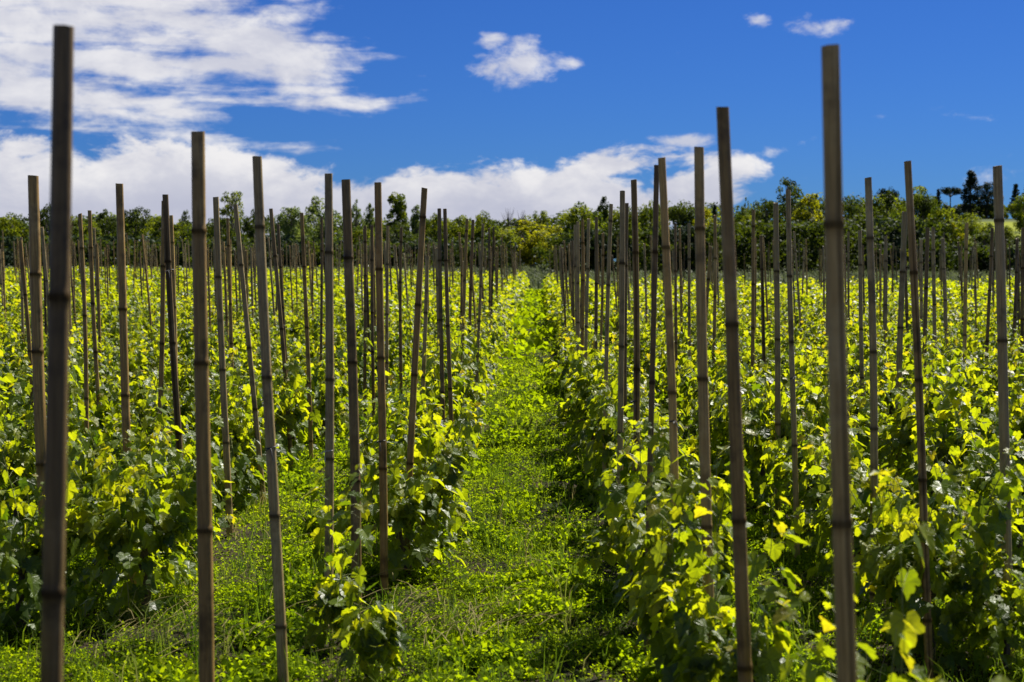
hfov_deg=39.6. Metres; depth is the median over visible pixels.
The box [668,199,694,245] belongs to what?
deciduous tree
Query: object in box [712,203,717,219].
conifer tree
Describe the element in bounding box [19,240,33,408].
bamboo cane
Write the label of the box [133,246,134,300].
bamboo cane
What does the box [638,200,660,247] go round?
deciduous tree
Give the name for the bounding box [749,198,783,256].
deciduous tree
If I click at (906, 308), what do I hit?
bamboo cane
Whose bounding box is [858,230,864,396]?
bamboo cane
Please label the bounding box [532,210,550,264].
deciduous tree
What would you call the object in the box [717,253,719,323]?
bamboo cane
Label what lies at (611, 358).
grapevine
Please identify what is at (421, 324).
grapevine
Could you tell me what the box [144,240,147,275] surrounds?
bamboo cane
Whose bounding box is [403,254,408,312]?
bamboo cane
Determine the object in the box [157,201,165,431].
bamboo cane
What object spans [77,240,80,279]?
bamboo cane
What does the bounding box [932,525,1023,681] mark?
grapevine
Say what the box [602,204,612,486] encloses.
bamboo cane
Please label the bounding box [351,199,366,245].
poplar tree
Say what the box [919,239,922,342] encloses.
bamboo cane
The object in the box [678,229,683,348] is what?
bamboo cane
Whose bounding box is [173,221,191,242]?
deciduous tree
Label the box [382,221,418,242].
deciduous tree
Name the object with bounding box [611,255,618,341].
bamboo cane
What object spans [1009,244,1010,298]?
bamboo cane
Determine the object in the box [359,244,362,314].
bamboo cane
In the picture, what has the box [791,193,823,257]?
deciduous tree
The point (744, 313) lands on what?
grapevine
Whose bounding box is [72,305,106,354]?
grapevine
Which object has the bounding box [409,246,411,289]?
bamboo cane
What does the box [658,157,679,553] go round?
bamboo cane
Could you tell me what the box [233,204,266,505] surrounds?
bamboo cane
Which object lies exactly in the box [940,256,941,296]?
bamboo cane
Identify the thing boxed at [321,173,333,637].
bamboo cane
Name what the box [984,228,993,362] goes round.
bamboo cane
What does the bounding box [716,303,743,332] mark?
grapevine
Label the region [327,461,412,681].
grapevine
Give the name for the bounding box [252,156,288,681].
bamboo cane
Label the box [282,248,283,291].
bamboo cane
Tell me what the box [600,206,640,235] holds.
deciduous tree
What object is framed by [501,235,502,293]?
bamboo cane
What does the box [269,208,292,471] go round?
bamboo cane
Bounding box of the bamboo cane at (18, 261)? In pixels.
[17,238,19,285]
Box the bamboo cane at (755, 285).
[754,238,756,359]
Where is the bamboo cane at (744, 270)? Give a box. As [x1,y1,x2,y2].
[744,254,745,292]
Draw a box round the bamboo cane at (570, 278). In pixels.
[568,244,571,323]
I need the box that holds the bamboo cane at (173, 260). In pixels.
[169,215,177,369]
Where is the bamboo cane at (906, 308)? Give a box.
[905,257,909,356]
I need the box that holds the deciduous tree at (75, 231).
[71,216,102,237]
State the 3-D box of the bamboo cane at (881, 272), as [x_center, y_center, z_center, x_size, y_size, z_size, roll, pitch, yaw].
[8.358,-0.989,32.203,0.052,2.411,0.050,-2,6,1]
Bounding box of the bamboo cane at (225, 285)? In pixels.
[222,241,228,350]
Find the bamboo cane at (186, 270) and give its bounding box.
[185,243,188,300]
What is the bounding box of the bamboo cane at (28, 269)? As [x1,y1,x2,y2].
[25,243,30,301]
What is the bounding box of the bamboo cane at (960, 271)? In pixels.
[957,242,962,320]
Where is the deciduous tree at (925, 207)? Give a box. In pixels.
[913,187,941,238]
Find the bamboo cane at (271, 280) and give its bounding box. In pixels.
[267,237,276,341]
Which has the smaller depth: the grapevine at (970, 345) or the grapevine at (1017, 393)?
the grapevine at (1017, 393)
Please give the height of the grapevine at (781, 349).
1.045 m
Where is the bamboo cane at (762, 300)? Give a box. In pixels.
[759,235,766,398]
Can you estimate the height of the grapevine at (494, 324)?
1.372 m
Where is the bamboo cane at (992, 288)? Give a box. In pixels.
[992,264,994,311]
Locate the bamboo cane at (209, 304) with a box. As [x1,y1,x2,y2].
[207,249,210,331]
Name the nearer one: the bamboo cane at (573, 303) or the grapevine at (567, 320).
the bamboo cane at (573, 303)
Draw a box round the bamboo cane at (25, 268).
[25,251,26,285]
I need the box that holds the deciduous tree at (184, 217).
[179,210,189,241]
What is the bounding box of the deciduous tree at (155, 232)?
[140,216,160,241]
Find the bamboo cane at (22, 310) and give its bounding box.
[20,237,24,349]
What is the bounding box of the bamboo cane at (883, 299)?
[883,266,883,338]
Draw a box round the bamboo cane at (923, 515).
[904,160,933,681]
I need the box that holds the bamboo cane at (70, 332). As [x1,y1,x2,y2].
[69,291,71,336]
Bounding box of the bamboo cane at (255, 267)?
[255,251,255,283]
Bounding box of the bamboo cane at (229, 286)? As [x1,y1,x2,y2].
[226,218,233,385]
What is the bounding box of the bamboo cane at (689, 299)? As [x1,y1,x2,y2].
[687,223,690,412]
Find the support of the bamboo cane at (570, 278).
on the ground at (498, 563)
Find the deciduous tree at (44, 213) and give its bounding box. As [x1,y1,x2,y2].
[40,202,49,235]
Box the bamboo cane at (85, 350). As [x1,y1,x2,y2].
[78,213,88,432]
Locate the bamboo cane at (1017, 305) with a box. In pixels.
[1016,286,1017,325]
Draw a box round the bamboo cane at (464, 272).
[460,219,467,368]
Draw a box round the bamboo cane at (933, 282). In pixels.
[931,227,936,362]
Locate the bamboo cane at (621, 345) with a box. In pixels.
[617,190,624,485]
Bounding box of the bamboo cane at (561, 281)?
[560,246,563,310]
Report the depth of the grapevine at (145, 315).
28.09 m
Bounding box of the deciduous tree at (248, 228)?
[240,209,265,239]
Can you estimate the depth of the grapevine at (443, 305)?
31.95 m
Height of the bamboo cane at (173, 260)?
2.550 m
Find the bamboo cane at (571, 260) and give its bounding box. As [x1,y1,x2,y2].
[570,242,571,279]
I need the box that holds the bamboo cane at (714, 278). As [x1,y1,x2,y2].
[712,215,716,392]
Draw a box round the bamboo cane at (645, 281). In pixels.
[643,243,647,322]
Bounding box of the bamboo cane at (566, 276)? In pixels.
[563,240,569,311]
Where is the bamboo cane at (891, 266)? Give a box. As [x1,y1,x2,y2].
[890,248,893,291]
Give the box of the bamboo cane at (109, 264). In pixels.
[108,244,110,286]
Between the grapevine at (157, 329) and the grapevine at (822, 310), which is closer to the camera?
the grapevine at (157, 329)
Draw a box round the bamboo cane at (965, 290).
[963,223,967,391]
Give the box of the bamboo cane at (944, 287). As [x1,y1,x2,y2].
[941,238,948,357]
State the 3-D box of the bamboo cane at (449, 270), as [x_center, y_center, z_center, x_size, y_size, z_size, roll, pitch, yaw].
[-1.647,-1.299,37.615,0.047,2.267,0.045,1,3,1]
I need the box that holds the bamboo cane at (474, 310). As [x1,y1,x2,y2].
[472,281,476,328]
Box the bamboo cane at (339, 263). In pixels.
[338,241,341,284]
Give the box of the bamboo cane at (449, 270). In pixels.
[449,249,450,291]
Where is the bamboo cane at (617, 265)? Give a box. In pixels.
[617,235,617,296]
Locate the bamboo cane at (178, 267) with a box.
[177,244,178,292]
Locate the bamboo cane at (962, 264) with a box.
[961,244,962,284]
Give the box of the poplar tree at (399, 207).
[385,192,410,236]
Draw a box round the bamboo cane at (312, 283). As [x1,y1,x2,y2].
[311,253,313,332]
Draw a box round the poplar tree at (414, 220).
[408,204,419,239]
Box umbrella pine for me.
[940,186,961,218]
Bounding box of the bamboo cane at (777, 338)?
[773,203,780,512]
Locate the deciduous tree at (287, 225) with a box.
[267,206,309,240]
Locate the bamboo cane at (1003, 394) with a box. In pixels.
[993,165,1013,663]
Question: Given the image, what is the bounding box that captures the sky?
[0,0,1023,260]
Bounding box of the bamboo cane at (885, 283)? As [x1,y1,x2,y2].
[883,236,887,349]
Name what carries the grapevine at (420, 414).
on the ground at (498, 563)
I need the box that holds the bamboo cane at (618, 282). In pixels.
[618,253,619,309]
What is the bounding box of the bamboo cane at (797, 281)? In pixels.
[793,231,801,335]
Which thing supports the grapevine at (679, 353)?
on the ground at (498, 563)
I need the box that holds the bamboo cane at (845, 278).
[844,245,846,320]
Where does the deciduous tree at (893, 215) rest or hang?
on the ground at (498, 563)
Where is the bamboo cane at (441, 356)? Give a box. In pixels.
[437,208,445,435]
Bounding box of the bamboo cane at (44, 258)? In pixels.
[40,227,48,311]
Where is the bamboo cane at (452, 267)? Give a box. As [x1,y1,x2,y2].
[451,249,452,288]
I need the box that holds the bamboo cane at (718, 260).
[717,242,718,276]
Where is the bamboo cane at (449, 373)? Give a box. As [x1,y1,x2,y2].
[443,209,453,431]
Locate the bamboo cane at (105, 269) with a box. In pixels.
[104,248,105,297]
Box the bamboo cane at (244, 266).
[244,247,245,283]
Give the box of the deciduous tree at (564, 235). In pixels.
[544,231,572,258]
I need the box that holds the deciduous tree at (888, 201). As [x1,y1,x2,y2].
[872,190,905,256]
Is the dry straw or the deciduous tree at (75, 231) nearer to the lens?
the dry straw
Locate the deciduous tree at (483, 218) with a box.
[474,210,497,242]
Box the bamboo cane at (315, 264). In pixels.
[313,241,317,292]
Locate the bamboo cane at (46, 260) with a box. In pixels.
[45,244,48,282]
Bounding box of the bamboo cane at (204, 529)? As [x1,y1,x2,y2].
[191,131,214,681]
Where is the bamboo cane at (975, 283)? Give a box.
[974,248,976,334]
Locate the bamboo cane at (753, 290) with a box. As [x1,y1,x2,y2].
[750,210,754,398]
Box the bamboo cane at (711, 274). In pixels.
[708,243,712,290]
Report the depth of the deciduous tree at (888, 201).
170.14 m
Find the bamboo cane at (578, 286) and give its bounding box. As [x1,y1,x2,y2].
[576,221,579,421]
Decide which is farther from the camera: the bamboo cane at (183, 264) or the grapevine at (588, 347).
the bamboo cane at (183, 264)
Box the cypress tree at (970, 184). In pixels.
[956,170,980,216]
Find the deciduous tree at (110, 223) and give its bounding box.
[92,209,116,237]
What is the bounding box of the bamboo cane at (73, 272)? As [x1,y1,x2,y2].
[73,244,74,318]
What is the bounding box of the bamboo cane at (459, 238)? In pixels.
[458,232,460,269]
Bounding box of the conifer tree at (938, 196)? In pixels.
[935,188,941,206]
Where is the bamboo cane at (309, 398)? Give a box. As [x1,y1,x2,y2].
[300,213,312,459]
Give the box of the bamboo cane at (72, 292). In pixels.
[70,266,76,324]
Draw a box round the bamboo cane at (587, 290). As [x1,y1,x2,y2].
[583,218,589,420]
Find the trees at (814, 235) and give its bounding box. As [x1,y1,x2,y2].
[0,213,1020,273]
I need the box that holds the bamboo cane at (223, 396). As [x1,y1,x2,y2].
[213,197,233,536]
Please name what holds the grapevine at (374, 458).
on the ground at (498, 563)
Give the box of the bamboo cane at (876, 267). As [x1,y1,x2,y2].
[875,244,877,291]
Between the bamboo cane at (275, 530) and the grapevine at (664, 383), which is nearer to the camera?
the bamboo cane at (275, 530)
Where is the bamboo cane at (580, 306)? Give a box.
[580,279,580,342]
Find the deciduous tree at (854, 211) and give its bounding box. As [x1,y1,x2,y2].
[843,199,865,259]
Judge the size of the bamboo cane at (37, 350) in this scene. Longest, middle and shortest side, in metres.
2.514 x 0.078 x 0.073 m
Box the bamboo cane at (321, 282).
[319,217,322,367]
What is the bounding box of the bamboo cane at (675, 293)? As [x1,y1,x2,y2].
[674,223,678,416]
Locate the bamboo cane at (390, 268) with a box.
[389,238,392,295]
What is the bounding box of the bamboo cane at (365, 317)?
[363,225,366,417]
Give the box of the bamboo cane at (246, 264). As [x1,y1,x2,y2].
[245,250,248,314]
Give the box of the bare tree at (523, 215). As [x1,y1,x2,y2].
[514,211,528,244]
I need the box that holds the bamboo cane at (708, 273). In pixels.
[706,246,711,315]
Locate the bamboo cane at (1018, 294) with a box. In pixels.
[1016,238,1019,336]
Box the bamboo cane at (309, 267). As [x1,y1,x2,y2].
[307,241,310,301]
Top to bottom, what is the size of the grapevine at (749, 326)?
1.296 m
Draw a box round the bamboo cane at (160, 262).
[159,246,160,283]
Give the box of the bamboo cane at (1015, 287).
[1012,239,1018,343]
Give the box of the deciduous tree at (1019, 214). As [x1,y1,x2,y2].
[1008,194,1023,234]
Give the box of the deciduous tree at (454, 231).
[441,214,475,239]
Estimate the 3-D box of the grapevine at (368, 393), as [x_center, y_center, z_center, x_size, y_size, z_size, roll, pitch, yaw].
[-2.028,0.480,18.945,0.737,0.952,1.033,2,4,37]
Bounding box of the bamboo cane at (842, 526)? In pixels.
[821,44,856,681]
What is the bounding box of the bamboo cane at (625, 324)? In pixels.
[623,203,628,431]
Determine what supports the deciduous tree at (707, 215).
on the ground at (498, 563)
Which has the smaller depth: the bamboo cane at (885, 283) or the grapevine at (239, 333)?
the bamboo cane at (885, 283)
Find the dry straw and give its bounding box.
[0,449,782,663]
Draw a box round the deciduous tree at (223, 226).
[206,217,235,242]
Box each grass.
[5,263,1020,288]
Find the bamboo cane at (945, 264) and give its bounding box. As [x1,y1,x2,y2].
[943,233,947,306]
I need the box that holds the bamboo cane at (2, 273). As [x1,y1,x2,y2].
[1,246,3,305]
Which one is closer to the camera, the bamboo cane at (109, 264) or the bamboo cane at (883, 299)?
the bamboo cane at (883, 299)
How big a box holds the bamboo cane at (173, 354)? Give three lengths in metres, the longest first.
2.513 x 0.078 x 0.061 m
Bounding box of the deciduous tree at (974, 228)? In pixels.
[950,212,987,246]
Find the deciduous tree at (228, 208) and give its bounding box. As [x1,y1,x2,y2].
[219,191,245,236]
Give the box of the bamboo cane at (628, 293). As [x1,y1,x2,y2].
[627,272,630,318]
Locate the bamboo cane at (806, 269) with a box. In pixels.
[805,238,807,312]
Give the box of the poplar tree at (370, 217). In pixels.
[363,203,374,241]
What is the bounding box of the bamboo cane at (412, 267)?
[412,252,413,282]
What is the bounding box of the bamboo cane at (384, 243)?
[383,242,389,327]
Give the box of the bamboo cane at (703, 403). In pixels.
[694,147,713,638]
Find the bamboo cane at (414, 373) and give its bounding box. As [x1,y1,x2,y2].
[403,187,426,570]
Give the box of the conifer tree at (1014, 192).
[1008,184,1019,213]
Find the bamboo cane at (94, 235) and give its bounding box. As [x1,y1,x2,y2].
[93,228,97,314]
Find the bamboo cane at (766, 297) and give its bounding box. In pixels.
[763,237,768,327]
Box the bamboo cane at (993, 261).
[993,242,994,279]
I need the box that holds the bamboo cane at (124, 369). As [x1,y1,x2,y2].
[116,183,137,584]
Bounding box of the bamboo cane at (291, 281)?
[289,245,294,343]
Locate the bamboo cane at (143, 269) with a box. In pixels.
[143,235,143,289]
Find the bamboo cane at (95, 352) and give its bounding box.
[88,210,100,404]
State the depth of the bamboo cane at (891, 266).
44.14 m
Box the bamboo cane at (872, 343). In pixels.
[865,177,877,614]
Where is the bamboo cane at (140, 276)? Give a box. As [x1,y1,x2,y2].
[139,251,142,304]
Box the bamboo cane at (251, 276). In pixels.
[250,247,253,335]
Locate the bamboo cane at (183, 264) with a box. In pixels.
[182,239,184,292]
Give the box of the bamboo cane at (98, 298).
[95,244,100,381]
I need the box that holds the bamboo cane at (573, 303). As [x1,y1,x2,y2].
[571,240,574,334]
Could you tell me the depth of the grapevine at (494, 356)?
21.68 m
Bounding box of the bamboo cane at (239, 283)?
[237,252,240,309]
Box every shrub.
[940,223,968,245]
[971,222,994,245]
[971,229,994,247]
[992,210,1009,217]
[1004,225,1015,244]
[1006,235,1020,248]
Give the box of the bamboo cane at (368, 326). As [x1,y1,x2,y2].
[363,229,371,399]
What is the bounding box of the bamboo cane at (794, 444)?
[786,190,799,557]
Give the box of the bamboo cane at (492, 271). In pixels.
[491,227,494,324]
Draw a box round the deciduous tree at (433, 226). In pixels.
[425,212,442,243]
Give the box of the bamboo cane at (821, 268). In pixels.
[820,249,821,298]
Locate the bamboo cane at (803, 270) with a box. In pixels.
[802,248,804,293]
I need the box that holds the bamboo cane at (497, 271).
[497,246,497,306]
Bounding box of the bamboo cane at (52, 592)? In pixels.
[40,24,73,681]
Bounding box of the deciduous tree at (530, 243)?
[500,220,562,267]
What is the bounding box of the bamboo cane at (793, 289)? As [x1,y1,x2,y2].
[792,250,795,326]
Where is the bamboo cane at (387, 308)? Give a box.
[385,226,388,415]
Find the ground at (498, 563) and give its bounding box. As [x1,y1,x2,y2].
[0,219,1023,681]
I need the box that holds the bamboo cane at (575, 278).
[574,225,576,334]
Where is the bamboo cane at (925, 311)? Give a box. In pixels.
[922,227,929,392]
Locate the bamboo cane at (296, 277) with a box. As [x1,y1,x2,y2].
[295,244,297,314]
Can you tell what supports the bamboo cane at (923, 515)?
on the ground at (498, 563)
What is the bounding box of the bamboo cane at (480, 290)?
[475,224,483,382]
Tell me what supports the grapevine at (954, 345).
on the ground at (498, 563)
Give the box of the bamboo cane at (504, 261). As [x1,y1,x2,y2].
[504,243,504,283]
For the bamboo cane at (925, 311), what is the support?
on the ground at (498, 563)
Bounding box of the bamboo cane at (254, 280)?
[252,252,257,315]
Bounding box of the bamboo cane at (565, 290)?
[565,250,566,308]
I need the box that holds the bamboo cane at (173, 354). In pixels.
[162,194,183,466]
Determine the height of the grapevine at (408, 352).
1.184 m
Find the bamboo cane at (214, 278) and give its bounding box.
[213,248,216,339]
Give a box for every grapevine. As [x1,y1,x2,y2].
[0,295,14,322]
[0,300,29,328]
[0,302,30,351]
[0,306,30,327]
[0,312,18,354]
[0,316,22,392]
[0,325,69,389]
[0,329,117,504]
[0,348,28,421]
[0,353,74,520]
[0,432,132,634]
[6,328,46,428]
[8,305,44,331]
[16,314,31,338]
[27,366,146,461]
[33,416,223,629]
[43,326,97,382]
[45,307,83,372]
[46,321,104,420]
[66,417,173,586]
[69,331,117,414]
[71,289,81,320]
[71,298,90,326]
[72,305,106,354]
[72,313,118,383]
[78,307,116,360]
[86,302,116,333]
[87,300,134,356]
[88,338,154,412]
[91,360,188,461]
[101,300,118,327]
[109,300,144,354]
[113,303,156,336]
[115,292,144,326]
[115,327,147,366]
[116,315,168,400]
[127,311,164,352]
[127,314,170,398]
[129,298,166,339]
[130,375,235,551]
[133,309,181,369]
[139,295,177,325]
[141,358,214,447]
[147,309,184,357]
[154,360,218,443]
[158,308,193,357]
[164,308,216,374]
[165,320,227,422]
[166,304,192,327]
[181,290,192,314]
[189,384,267,509]
[207,293,242,336]
[208,318,270,400]
[208,319,217,359]
[210,330,258,413]
[210,345,291,493]
[214,306,242,357]
[216,325,272,400]
[223,299,244,328]
[225,342,324,470]
[232,302,251,335]
[232,308,258,323]
[233,303,259,345]
[238,333,282,391]
[250,304,278,340]
[257,296,279,335]
[270,314,304,380]
[270,333,314,378]
[272,349,324,451]
[275,303,302,347]
[278,303,291,337]
[281,350,348,441]
[284,304,314,344]
[293,294,318,318]
[293,294,323,313]
[293,301,336,354]
[294,317,324,355]
[298,329,319,368]
[300,290,319,332]
[302,453,366,651]
[304,334,358,435]
[311,327,372,423]
[314,295,346,356]
[316,328,389,412]
[321,402,485,581]
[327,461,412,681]
[334,297,357,355]
[334,342,376,399]
[335,315,363,339]
[337,363,421,502]
[344,311,370,336]
[345,315,409,397]
[355,310,384,329]
[356,325,393,375]
[359,366,485,556]
[368,369,447,475]
[370,318,413,377]
[376,324,408,384]
[384,308,411,366]
[390,295,423,365]
[391,310,420,370]
[392,314,423,358]
[403,328,486,426]
[404,305,435,344]
[406,329,483,453]
[409,297,444,345]
[418,315,486,439]
[419,323,431,357]
[420,367,471,455]
[421,314,492,401]
[422,292,436,334]
[423,307,445,342]
[429,294,454,339]
[431,335,481,406]
[450,318,493,402]
[457,320,503,374]
[465,295,496,332]
[465,297,501,352]
[465,306,495,376]
[472,317,496,371]
[473,320,483,378]
[473,321,501,387]
[481,299,505,369]
[482,297,504,345]
[492,294,508,336]
[492,304,515,346]
[493,287,511,338]
[494,315,509,354]
[542,337,616,453]
[547,312,613,381]
[550,334,575,392]
[551,298,570,355]
[555,335,618,426]
[558,323,598,338]
[560,300,593,347]
[563,312,584,368]
[564,322,602,389]
[565,314,633,390]
[566,349,659,467]
[567,312,593,336]
[571,318,603,372]
[574,420,697,633]
[582,328,648,505]
[586,331,664,451]
[587,342,633,375]
[595,379,721,525]
[595,414,687,535]
[598,301,615,343]
[605,295,632,341]
[613,304,627,337]
[616,298,647,338]
[617,308,650,362]
[617,383,685,581]
[623,417,755,681]
[627,304,650,357]
[627,317,673,373]
[628,312,645,365]
[629,316,665,376]
[631,322,665,377]
[636,477,809,681]
[641,315,663,396]
[655,312,693,398]
[655,332,687,413]
[656,298,684,330]
[662,334,696,402]
[663,292,692,325]
[667,333,744,422]
[673,302,695,322]
[675,354,711,433]
[677,291,695,329]
[677,303,695,349]
[683,349,773,475]
[683,355,789,484]
[684,300,718,355]
[685,313,724,361]
[685,343,747,438]
[691,305,709,348]
[695,301,725,364]
[707,316,747,361]
[707,322,774,456]
[707,331,723,364]
[711,297,741,333]
[713,351,822,508]
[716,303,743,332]
[725,308,772,383]
[738,296,749,323]
[738,297,760,335]
[738,299,769,349]
[739,315,750,347]
[746,321,810,399]
[748,313,785,362]
[758,375,884,559]
[760,351,879,528]
[766,321,799,364]
[767,313,805,362]
[768,292,793,327]
[768,292,795,315]
[771,585,927,681]
[780,314,809,361]
[780,330,854,418]
[782,298,814,331]
[782,321,825,353]
[789,341,826,422]
[790,417,908,603]
[794,299,822,340]
[795,313,825,365]
[797,341,853,423]
[803,315,821,343]
[808,439,1023,681]
[809,332,856,360]
[812,305,825,338]
[818,300,864,335]
[825,338,869,408]
[846,310,882,337]
[846,314,868,390]
[846,317,882,353]
[847,307,858,325]
[847,325,894,405]
[847,362,940,492]
[848,342,908,465]
[851,306,868,332]
[858,317,896,369]
[863,303,889,329]
[869,318,912,416]
[869,335,987,508]
[869,469,935,681]
[876,291,904,322]
[876,292,897,324]
[876,306,897,349]
[883,317,936,366]
[887,315,928,349]
[893,300,911,321]
[893,310,939,370]
[893,318,954,396]
[901,353,1021,510]
[903,311,932,331]
[903,327,965,419]
[904,310,940,327]
[905,329,953,367]
[919,288,942,318]
[919,307,941,329]
[925,431,1023,610]
[926,340,997,443]
[926,674,1009,681]
[927,322,948,337]
[927,344,981,377]
[928,303,959,328]
[930,319,969,359]
[932,304,960,341]
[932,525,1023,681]
[937,293,960,327]
[944,335,997,393]
[945,329,991,365]
[947,311,975,334]
[948,315,992,350]
[953,296,977,329]
[954,411,1023,570]
[957,317,996,365]
[968,336,1023,395]
[972,357,1023,442]
[973,328,1019,372]
[975,299,1008,335]
[976,306,1011,355]
[984,298,1012,321]
[990,309,1017,337]
[991,396,1023,466]
[996,325,1019,364]
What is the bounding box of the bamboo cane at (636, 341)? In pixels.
[630,179,639,582]
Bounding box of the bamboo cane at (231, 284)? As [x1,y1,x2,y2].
[229,239,231,357]
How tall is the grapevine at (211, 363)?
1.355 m
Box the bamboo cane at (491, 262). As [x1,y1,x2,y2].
[490,247,491,278]
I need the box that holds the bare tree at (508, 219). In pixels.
[501,209,518,257]
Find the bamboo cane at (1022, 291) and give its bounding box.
[1020,228,1023,352]
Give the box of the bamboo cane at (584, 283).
[584,256,585,305]
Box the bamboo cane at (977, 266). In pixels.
[975,242,978,288]
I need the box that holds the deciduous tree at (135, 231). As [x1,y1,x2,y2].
[124,206,154,240]
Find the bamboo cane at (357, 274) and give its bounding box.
[356,250,358,307]
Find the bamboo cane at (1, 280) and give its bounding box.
[0,249,3,310]
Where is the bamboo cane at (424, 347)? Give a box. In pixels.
[421,256,428,408]
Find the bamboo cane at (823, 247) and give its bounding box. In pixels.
[822,246,824,315]
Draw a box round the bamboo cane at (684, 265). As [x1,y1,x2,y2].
[683,242,684,286]
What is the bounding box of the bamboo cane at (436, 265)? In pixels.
[435,248,438,353]
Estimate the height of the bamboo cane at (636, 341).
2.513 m
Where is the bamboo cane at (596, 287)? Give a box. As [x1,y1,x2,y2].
[594,217,597,356]
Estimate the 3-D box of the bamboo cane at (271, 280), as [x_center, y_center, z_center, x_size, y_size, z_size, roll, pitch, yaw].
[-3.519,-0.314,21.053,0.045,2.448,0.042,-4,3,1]
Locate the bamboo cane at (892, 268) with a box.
[891,243,893,299]
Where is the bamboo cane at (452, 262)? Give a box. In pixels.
[451,242,453,284]
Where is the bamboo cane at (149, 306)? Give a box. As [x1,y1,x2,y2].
[141,234,152,340]
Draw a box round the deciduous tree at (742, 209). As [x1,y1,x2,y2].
[740,197,748,216]
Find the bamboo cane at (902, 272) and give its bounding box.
[894,212,906,478]
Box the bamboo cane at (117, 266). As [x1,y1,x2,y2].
[116,245,117,289]
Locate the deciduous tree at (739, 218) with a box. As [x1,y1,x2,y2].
[734,210,761,252]
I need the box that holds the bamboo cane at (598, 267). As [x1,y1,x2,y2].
[598,244,599,287]
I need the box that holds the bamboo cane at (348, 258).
[341,179,361,605]
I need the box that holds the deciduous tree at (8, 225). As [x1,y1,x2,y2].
[0,212,28,248]
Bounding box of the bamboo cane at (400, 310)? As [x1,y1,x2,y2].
[399,227,402,404]
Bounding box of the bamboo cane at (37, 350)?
[28,175,45,535]
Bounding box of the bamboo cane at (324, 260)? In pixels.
[323,244,324,277]
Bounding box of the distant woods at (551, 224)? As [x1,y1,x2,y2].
[0,193,954,265]
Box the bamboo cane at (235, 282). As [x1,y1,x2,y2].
[234,250,237,320]
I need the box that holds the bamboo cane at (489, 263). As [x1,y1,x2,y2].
[488,228,490,364]
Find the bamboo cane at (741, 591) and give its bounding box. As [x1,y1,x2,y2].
[716,107,752,681]
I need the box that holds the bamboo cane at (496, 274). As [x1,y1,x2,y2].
[496,252,496,296]
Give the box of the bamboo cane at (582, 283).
[580,219,584,420]
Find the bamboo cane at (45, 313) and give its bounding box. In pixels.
[42,252,46,340]
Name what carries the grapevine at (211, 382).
on the ground at (498, 563)
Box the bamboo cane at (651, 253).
[650,236,651,278]
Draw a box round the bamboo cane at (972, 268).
[971,246,973,293]
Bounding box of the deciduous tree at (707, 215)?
[691,206,720,263]
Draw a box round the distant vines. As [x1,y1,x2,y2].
[0,264,1023,438]
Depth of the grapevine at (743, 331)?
27.10 m
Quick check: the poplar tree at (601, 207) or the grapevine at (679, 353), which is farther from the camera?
the poplar tree at (601, 207)
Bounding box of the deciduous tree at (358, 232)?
[352,226,384,245]
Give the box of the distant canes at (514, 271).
[1,231,1020,290]
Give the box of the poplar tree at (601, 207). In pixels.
[595,196,608,229]
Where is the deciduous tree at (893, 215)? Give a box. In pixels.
[887,205,918,265]
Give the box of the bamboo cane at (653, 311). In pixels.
[644,165,658,655]
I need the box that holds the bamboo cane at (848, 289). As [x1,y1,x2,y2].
[847,232,849,320]
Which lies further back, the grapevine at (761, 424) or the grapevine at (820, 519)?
the grapevine at (761, 424)
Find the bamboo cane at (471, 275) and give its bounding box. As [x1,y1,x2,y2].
[468,220,473,367]
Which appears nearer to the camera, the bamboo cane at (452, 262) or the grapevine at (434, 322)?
the grapevine at (434, 322)
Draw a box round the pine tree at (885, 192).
[875,186,899,201]
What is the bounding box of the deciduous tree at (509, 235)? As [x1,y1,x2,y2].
[484,225,520,260]
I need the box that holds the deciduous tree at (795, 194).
[775,177,804,260]
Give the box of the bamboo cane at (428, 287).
[427,243,428,311]
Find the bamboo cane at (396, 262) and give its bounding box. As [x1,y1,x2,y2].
[394,246,398,303]
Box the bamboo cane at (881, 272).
[880,244,881,315]
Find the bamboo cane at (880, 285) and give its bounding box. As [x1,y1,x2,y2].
[879,249,880,323]
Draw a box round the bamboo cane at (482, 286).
[479,250,484,314]
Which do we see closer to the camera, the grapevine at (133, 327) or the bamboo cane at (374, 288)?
the bamboo cane at (374, 288)
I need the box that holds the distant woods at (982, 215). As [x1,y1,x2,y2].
[913,186,1013,218]
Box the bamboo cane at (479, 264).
[478,243,482,314]
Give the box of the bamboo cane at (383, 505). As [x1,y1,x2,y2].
[374,182,388,593]
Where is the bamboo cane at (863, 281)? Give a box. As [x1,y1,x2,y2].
[862,245,865,324]
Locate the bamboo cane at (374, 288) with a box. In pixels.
[373,236,375,352]
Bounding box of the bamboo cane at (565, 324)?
[560,248,566,330]
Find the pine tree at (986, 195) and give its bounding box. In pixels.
[972,182,1003,218]
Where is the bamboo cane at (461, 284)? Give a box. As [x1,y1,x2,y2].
[460,247,462,329]
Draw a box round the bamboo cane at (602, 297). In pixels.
[599,233,603,350]
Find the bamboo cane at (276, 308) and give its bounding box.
[275,255,277,312]
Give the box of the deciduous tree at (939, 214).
[924,202,964,248]
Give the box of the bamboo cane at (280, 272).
[277,224,287,373]
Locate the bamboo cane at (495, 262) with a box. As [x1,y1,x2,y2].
[494,236,495,295]
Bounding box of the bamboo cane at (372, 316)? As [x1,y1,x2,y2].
[370,225,374,417]
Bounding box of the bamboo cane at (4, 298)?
[1,252,5,317]
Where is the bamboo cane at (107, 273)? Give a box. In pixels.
[106,245,108,304]
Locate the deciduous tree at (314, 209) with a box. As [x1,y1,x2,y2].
[296,195,342,248]
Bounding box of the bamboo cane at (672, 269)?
[672,246,673,289]
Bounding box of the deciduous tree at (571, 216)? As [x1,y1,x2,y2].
[548,201,606,239]

